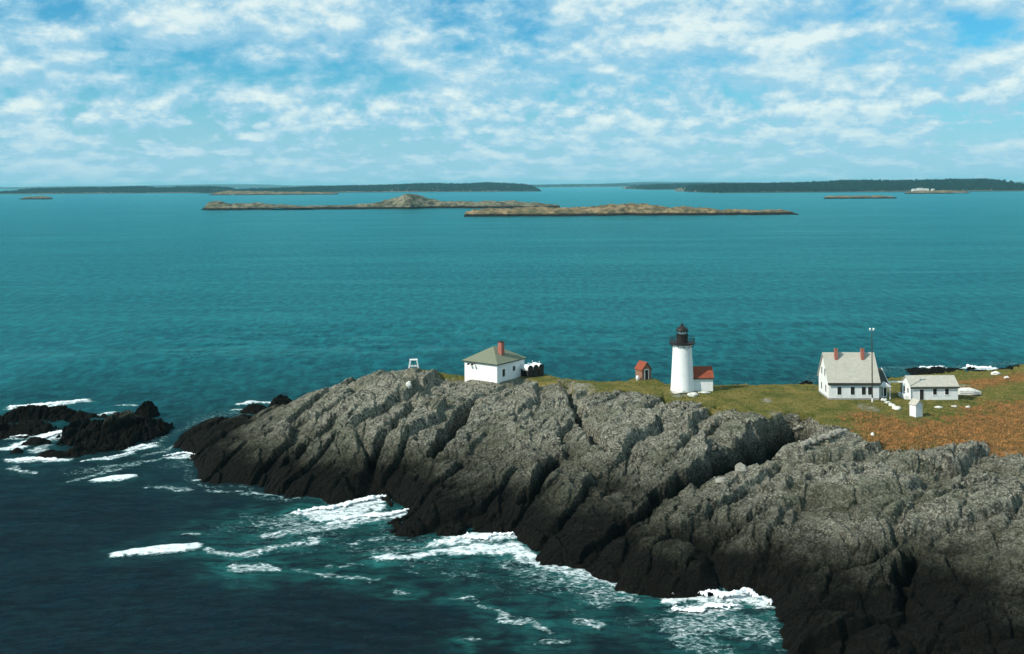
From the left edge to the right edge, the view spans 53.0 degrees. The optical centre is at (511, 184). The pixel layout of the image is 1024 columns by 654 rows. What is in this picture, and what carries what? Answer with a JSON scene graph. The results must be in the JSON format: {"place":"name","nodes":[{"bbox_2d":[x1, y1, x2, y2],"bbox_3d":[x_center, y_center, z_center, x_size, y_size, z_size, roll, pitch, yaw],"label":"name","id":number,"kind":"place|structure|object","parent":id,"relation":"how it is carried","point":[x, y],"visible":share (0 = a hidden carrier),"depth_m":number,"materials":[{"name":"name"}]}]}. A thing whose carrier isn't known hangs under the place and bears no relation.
{"place":"outdoors","nodes":[
{"label":"outdoors","id":0,"kind":"place"},
{"bbox_2d":[21,196,51,198],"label":"island","id":1,"kind":"structure","parent":0,"point":[38,197],"depth_m":4748.08,"materials":[{"name":"grey stone"}]},
{"bbox_2d":[210,190,337,194],"bbox_3d":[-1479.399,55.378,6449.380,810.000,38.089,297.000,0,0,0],"label":"island","id":2,"kind":"structure","parent":0,"point":[229,192],"depth_m":6392.40,"materials":[{"name":"stone"}]},
{"bbox_2d":[201,194,559,209],"bbox_3d":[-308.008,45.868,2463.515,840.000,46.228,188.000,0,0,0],"label":"island","id":3,"kind":"structure","parent":0,"point":[410,201],"depth_m":2431.33,"materials":[{"name":"stone"}]},
{"bbox_2d":[0,183,1023,653],"bbox_3d":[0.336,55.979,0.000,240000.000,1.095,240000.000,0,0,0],"label":"sea","id":4,"kind":"structure","parent":0,"point":[182,311],"depth_m":367.05,"materials":[{"name":"liquid"}]},
{"bbox_2d":[10,447,23,453],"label":"sea rock","id":5,"kind":"object","parent":4,"relation":"in","point":[17,450],"visible":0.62,"depth_m":215.65,"materials":[{"name":"black stone"}]},
{"bbox_2d":[0,420,61,439],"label":"sea rock","id":6,"kind":"object","parent":4,"relation":"in","point":[28,428],"visible":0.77,"depth_m":232.62,"materials":[{"name":"black stone"}]},
{"bbox_2d":[21,437,51,445],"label":"sea rock","id":7,"kind":"object","parent":4,"relation":"in","point":[32,441],"visible":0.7,"depth_m":222.52,"materials":[{"name":"black stone"}]},
{"bbox_2d":[36,449,68,458],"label":"sea rock","id":8,"kind":"object","parent":4,"relation":"in","point":[51,453],"visible":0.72,"depth_m":212.71,"materials":[{"name":"black stone"}]},
{"bbox_2d":[0,404,107,423],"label":"sea rock","id":9,"kind":"object","parent":4,"relation":"in","point":[45,413],"visible":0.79,"depth_m":246.16,"materials":[{"name":"black stone"}]},
{"bbox_2d":[63,444,97,457],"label":"sea rock","id":10,"kind":"object","parent":4,"relation":"in","point":[78,450],"visible":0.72,"depth_m":214.67,"materials":[{"name":"black stone"}]},
{"bbox_2d":[1,189,227,193],"bbox_3d":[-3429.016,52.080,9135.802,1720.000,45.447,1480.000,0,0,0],"label":"coast","id":11,"kind":"structure","parent":4,"relation":"in","point":[99,192],"depth_m":8492.60},
{"bbox_2d":[0,185,234,193],"bbox_3d":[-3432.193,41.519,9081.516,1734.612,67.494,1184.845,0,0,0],"label":"forest","id":12,"kind":"object","parent":11,"relation":"on","point":[137,189],"visible":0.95,"depth_m":8769.63,"materials":[{"name":"green plant"}]},
{"bbox_2d":[55,410,174,451],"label":"sea rock","id":13,"kind":"object","parent":4,"relation":"in","point":[120,431],"visible":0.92,"depth_m":226.14,"materials":[{"name":"black stone"}]},
{"bbox_2d":[135,400,159,418],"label":"sea rock","id":14,"kind":"object","parent":4,"relation":"in","point":[148,409],"visible":0.66,"depth_m":248.40,"materials":[{"name":"black stone"}]},
{"bbox_2d":[240,403,266,413],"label":"sea rock","id":15,"kind":"object","parent":4,"relation":"in","point":[252,408],"visible":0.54,"depth_m":253.22,"materials":[{"name":"black stone"}]},
{"bbox_2d":[268,394,291,407],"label":"sea rock","id":16,"kind":"object","parent":4,"relation":"in","point":[280,399],"visible":0.48,"depth_m":259.28,"materials":[{"name":"black stone"}]},
{"bbox_2d":[340,186,511,191],"bbox_3d":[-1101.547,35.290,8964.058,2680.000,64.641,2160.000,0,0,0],"label":"coast","id":17,"kind":"structure","parent":4,"relation":"in","point":[421,191],"depth_m":8056.23},
{"bbox_2d":[201,182,540,192],"bbox_3d":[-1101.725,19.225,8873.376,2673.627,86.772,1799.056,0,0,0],"label":"forest","id":18,"kind":"object","parent":17,"relation":"on","point":[488,186],"visible":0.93,"depth_m":8414.18,"materials":[{"name":"green plant"}]},
{"bbox_2d":[5,364,991,611],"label":"surf","id":19,"kind":"structure","parent":4,"relation":"on","point":[717,592],"depth_m":172.39,"materials":[{"name":"liquid"}]},
{"bbox_2d":[533,184,640,186],"bbox_3d":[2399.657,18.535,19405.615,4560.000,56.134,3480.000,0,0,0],"label":"coast","id":20,"kind":"structure","parent":4,"relation":"in","point":[598,185],"depth_m":18155.51},
{"bbox_2d":[533,183,715,186],"bbox_3d":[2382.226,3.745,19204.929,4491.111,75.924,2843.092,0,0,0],"label":"forest","id":21,"kind":"object","parent":20,"relation":"on","point":[579,185],"visible":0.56,"depth_m":18865.65,"materials":[{"name":"green plant"}]},
{"bbox_2d":[172,364,1023,653],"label":"rocky headland","id":22,"kind":"structure","parent":4,"relation":"in","point":[850,542],"depth_m":171.03,"materials":[{"name":"grey stone"}]},
{"bbox_2d":[406,381,411,388],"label":"white stone","id":23,"kind":"object","parent":22,"relation":"on","point":[408,384],"visible":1,"depth_m":217.80,"materials":[{"name":"white stone"}]},
{"bbox_2d":[408,359,418,367],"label":"frame stand","id":24,"kind":"object","parent":22,"relation":"on","point":[413,365],"visible":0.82,"depth_m":243.89,"materials":[{"name":"white paint"}]},
{"bbox_2d":[462,341,526,382],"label":"fog signal building","id":25,"kind":"structure","parent":22,"relation":"on","point":[499,363],"depth_m":234.74,"materials":[{"name":"white paint"}]},
{"bbox_2d":[521,363,532,377],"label":"fuel tank","id":26,"kind":"object","parent":22,"relation":"on","point":[526,370],"visible":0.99,"depth_m":236.62,"materials":[{"name":"white metal"}]},
{"bbox_2d":[527,360,538,376],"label":"fuel tank","id":27,"kind":"object","parent":22,"relation":"on","point":[535,370],"visible":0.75,"depth_m":237.32,"materials":[{"name":"metal"}]},
{"bbox_2d":[533,361,543,375],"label":"fuel tank","id":28,"kind":"object","parent":22,"relation":"on","point":[540,369],"visible":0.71,"depth_m":238.31,"materials":[{"name":"black metal"}]},
{"bbox_2d":[634,360,651,379],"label":"brick shed","id":29,"kind":"structure","parent":22,"relation":"on","point":[643,370],"depth_m":235.38,"materials":[{"name":"red brick"}]},
{"bbox_2d":[644,369,648,379],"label":"door","id":30,"kind":"structure","parent":29,"relation":"in","point":[646,371],"depth_m":235.14,"materials":[{"name":"paint"}]},
{"bbox_2d":[671,389,684,393],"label":"white stone","id":31,"kind":"object","parent":22,"relation":"on","point":[677,391],"visible":1,"depth_m":219.97,"materials":[{"name":"white stone"}]},
{"bbox_2d":[669,323,694,392],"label":"lighthouse","id":32,"kind":"object","parent":22,"relation":"on","point":[682,372],"visible":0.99,"depth_m":222.52,"materials":[{"name":"white paint"}]},
{"bbox_2d":[687,392,698,396],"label":"white stone","id":33,"kind":"object","parent":22,"relation":"on","point":[692,394],"visible":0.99,"depth_m":218.25,"materials":[{"name":"white stone"}]},
{"bbox_2d":[693,366,713,390],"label":"workroom","id":34,"kind":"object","parent":22,"relation":"on","point":[703,377],"visible":0.77,"depth_m":223.60,"materials":[{"name":"white paint"}]},
{"bbox_2d":[715,477,728,483],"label":"boulder","id":35,"kind":"object","parent":22,"relation":"on","point":[719,480],"visible":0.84,"depth_m":164.37,"materials":[{"name":"grey stone"}]},
{"bbox_2d":[422,366,1023,434],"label":"grass","id":36,"kind":"structure","parent":22,"relation":"on","point":[869,405],"depth_m":219.60,"materials":[{"name":"green plant"}]},
{"bbox_2d":[734,462,747,476],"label":"boulder","id":37,"kind":"object","parent":22,"relation":"on","point":[740,469],"visible":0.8,"depth_m":168.03,"materials":[{"name":"grey stone"}]},
{"bbox_2d":[800,441,809,447],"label":"boulder","id":38,"kind":"object","parent":22,"relation":"on","point":[806,444],"visible":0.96,"depth_m":176.52,"materials":[{"name":"grey stone"}]},
{"bbox_2d":[809,438,817,445],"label":"boulder","id":39,"kind":"object","parent":22,"relation":"on","point":[814,441],"visible":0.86,"depth_m":180.62,"materials":[{"name":"grey stone"}]},
{"bbox_2d":[828,430,837,436],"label":"boulder","id":40,"kind":"object","parent":22,"relation":"on","point":[833,433],"visible":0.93,"depth_m":183.52,"materials":[{"name":"grey stone"}]},
{"bbox_2d":[834,429,842,435],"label":"boulder","id":41,"kind":"object","parent":22,"relation":"on","point":[839,432],"visible":0.63,"depth_m":185.95,"materials":[{"name":"grey stone"}]},
{"bbox_2d":[817,348,890,399],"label":"keepers house","id":42,"kind":"structure","parent":22,"relation":"on","point":[845,375],"depth_m":216.20,"materials":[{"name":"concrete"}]},
{"bbox_2d":[837,387,841,394],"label":"window","id":43,"kind":"structure","parent":42,"relation":"in","point":[839,389],"depth_m":215.09,"materials":[{"name":"glass"}]},
{"bbox_2d":[850,387,854,395],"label":"window","id":44,"kind":"structure","parent":42,"relation":"in","point":[852,389],"depth_m":214.98,"materials":[{"name":"glass"}]},
{"bbox_2d":[861,387,866,395],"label":"window","id":45,"kind":"structure","parent":42,"relation":"in","point":[863,389],"depth_m":214.93,"materials":[{"name":"black glass"}]},
{"bbox_2d":[868,387,871,395],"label":"window","id":46,"kind":"structure","parent":42,"relation":"in","point":[869,388],"depth_m":214.88,"materials":[{"name":"glass"}]},
{"bbox_2d":[869,328,874,401],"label":"mast","id":47,"kind":"object","parent":22,"relation":"on","point":[872,365],"visible":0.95,"depth_m":212.50,"materials":[{"name":"white metal"}]},
{"bbox_2d":[888,381,902,392],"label":"gate frame","id":48,"kind":"object","parent":22,"relation":"on","point":[901,382],"visible":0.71,"depth_m":220.36,"materials":[{"name":"white paint"}]},
{"bbox_2d":[908,398,923,417],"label":"privy","id":49,"kind":"structure","parent":22,"relation":"on","point":[916,408],"depth_m":202.35,"materials":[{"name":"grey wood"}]},
{"bbox_2d":[834,371,1023,455],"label":"dry grass","id":50,"kind":"structure","parent":22,"relation":"on","point":[964,433],"depth_m":193.90,"materials":[{"name":"brown plant"}]},
{"bbox_2d":[898,375,959,399],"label":"long shed","id":51,"kind":"structure","parent":22,"relation":"on","point":[932,387],"depth_m":217.50,"materials":[{"name":"grey"}]},
{"bbox_2d":[919,389,923,399],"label":"door","id":52,"kind":"structure","parent":51,"relation":"in","point":[921,391],"depth_m":217.47,"materials":[{"name":"paint"}]},
{"bbox_2d":[958,387,980,396],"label":"upturned skiff","id":53,"kind":"object","parent":22,"relation":"on","point":[968,391],"visible":0.99,"depth_m":224.53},
{"bbox_2d":[991,371,1000,374],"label":"white stone","id":54,"kind":"object","parent":22,"relation":"on","point":[995,373],"visible":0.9,"depth_m":271.05,"materials":[{"name":"white stone"}]},
{"bbox_2d":[675,185,1023,192],"bbox_3d":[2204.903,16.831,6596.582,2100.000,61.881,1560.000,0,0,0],"label":"coast","id":55,"kind":"structure","parent":4,"relation":"in","point":[679,189],"depth_m":5904.63},
{"bbox_2d":[680,178,1023,192],"bbox_3d":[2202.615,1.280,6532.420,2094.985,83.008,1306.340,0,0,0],"label":"forest","id":56,"kind":"object","parent":55,"relation":"on","point":[902,185],"visible":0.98,"depth_m":6252.46,"materials":[{"name":"green plant"}]},
{"bbox_2d":[0,182,1023,189],"bbox_3d":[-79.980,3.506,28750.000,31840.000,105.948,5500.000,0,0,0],"label":"hills","id":57,"kind":"structure","parent":0,"point":[221,185],"depth_m":27440.57,"materials":[{"name":"green plant"}]},
{"bbox_2d":[0,0,1023,186],"label":"sky","id":58,"kind":"structure","parent":0,"point":[93,92],"materials":[{"name":"blue"}]},
{"bbox_2d":[464,203,798,216],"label":"island","id":59,"kind":"structure","parent":0,"point":[641,209],"depth_m":1808.92,"materials":[{"name":"stone"}]},
{"bbox_2d":[824,195,895,198],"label":"island","id":60,"kind":"structure","parent":0,"point":[855,197],"depth_m":3525.09,"materials":[{"name":"stone"}]},
{"bbox_2d":[904,190,968,193],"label":"island","id":61,"kind":"structure","parent":0,"point":[933,192],"depth_m":4867.25,"materials":[{"name":"stone"}]},
{"bbox_3d":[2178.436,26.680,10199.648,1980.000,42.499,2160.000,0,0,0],"label":"coast","id":62,"kind":"structure","parent":0,"visible":0},
{"bbox_2d":[626,183,763,189],"bbox_3d":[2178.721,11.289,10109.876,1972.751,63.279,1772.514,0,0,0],"label":"forest","id":63,"kind":"object","parent":62,"relation":"on","point":[665,186],"visible":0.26,"depth_m":9906.12,"materials":[{"name":"green plant"}]}
]}

